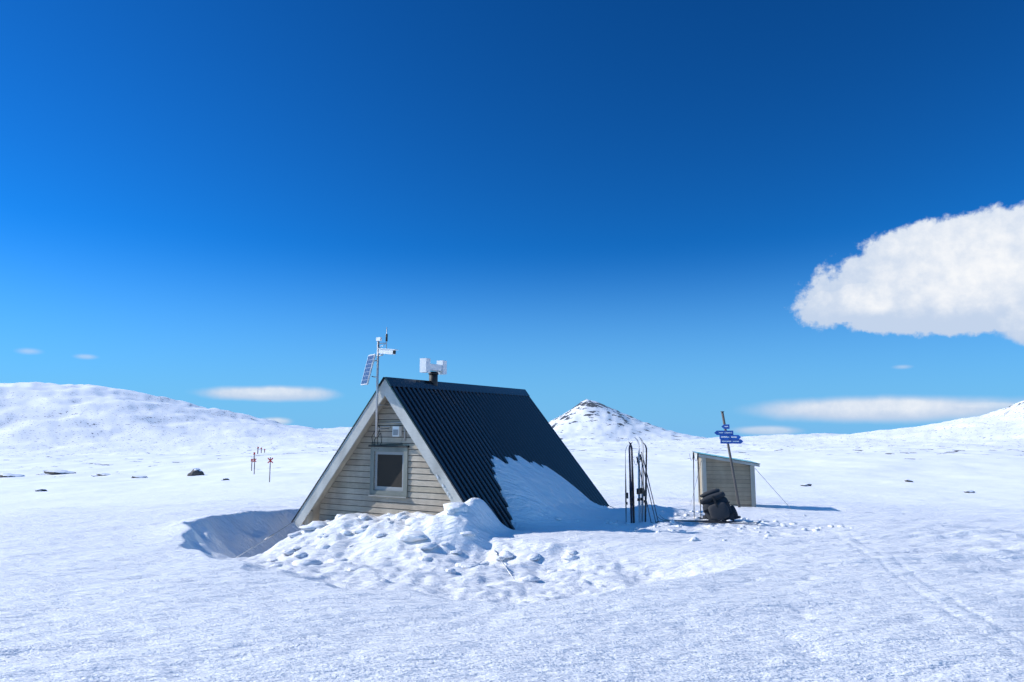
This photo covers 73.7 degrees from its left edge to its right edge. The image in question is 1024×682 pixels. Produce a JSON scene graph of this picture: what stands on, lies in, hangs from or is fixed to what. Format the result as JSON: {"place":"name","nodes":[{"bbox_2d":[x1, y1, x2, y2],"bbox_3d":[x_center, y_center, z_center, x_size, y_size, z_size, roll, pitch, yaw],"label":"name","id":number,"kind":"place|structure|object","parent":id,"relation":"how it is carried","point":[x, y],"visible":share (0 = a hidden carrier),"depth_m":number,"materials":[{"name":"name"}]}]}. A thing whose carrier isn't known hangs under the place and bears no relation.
{"place":"outdoors","nodes":[
{"label":"outdoors","id":0,"kind":"place"},
{"bbox_2d":[0,382,1023,681],"bbox_3d":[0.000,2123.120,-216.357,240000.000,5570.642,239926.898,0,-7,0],"label":"snow ground","id":1,"kind":"structure","parent":0,"point":[120,574],"depth_m":9.16,"materials":[{"name":"white snow"}]},
{"bbox_2d":[251,447,272,481],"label":"trail markers","id":2,"kind":"object","parent":1,"relation":"on","point":[254,459],"visible":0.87,"depth_m":77.58,"materials":[{"name":"red"}]},
{"bbox_2d":[291,327,608,529],"bbox_3d":[-1.117,2.563,15.163,4.674,5.100,5.968,-4,-8,29],"label":"cabin","id":3,"kind":"object","parent":1,"relation":"on","point":[432,445],"visible":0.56,"depth_m":13.36,"materials":[{"name":"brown wood"}]},
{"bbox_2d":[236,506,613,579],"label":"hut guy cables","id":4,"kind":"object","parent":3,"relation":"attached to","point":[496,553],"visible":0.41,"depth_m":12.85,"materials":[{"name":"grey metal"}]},
{"bbox_2d":[491,455,607,526],"bbox_3d":[0.977,3.340,14.458,1.805,1.874,4.490,-4,-8,29],"label":"snow patch","id":5,"kind":"object","parent":3,"relation":"on","point":[530,490],"visible":0.63,"depth_m":13.57,"materials":[{"name":"white snow"}]},
{"bbox_2d":[0,468,974,492],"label":"rock outcrops","id":6,"kind":"object","parent":1,"relation":"on","point":[196,472],"visible":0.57,"depth_m":111.60,"materials":[{"name":"stone"}]},
{"bbox_2d":[267,502,858,582],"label":"snow chunks","id":7,"kind":"object","parent":1,"relation":"on","point":[414,536],"visible":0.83,"depth_m":11.00,"materials":[{"name":"white snow"}]},
{"bbox_2d":[625,437,659,522],"bbox_3d":[2.555,2.860,13.348,0.651,1.960,0.357,-3,-8,26],"label":"skis","id":8,"kind":"object","parent":1,"relation":"on","point":[641,490],"visible":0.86,"depth_m":13.35,"materials":[{"name":"black"}]},
{"bbox_2d":[690,452,700,518],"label":"ski poles","id":9,"kind":"object","parent":1,"relation":"on","point":[693,457],"visible":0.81,"depth_m":13.82,"materials":[{"name":"black metal"}]},
{"bbox_2d":[657,514,761,523],"bbox_3d":[3.760,3.413,13.080,1.941,0.123,0.240,-2,-7,16],"label":"lying skis","id":10,"kind":"object","parent":1,"relation":"on","point":[711,520],"visible":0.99,"depth_m":13.02,"materials":[{"name":"black"}]},
{"bbox_2d":[700,489,740,520],"bbox_3d":[3.951,3.415,13.749,1.130,0.733,0.505,-21,-21,5],"label":"backpack","id":11,"kind":"object","parent":1,"relation":"on","point":[716,504],"visible":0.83,"depth_m":13.56,"materials":[{"name":"grey fabric"}]},
{"bbox_2d":[715,411,742,506],"bbox_3d":[6.041,3.582,18.913,0.780,3.255,0.263,0,-7,0],"label":"trail signpost","id":12,"kind":"object","parent":1,"relation":"on","point":[727,437],"visible":0.94,"depth_m":19.02,"materials":[{"name":"blue wood"}]},
{"bbox_2d":[690,451,790,508],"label":"outhouse","id":13,"kind":"structure","parent":1,"relation":"on","point":[715,471],"depth_m":19.58,"materials":[{"name":"brown wood"}]},
{"bbox_2d":[0,0,1023,437],"label":"sky","id":14,"kind":"structure","parent":0,"point":[794,217],"materials":[{"name":"blue"}]}
]}

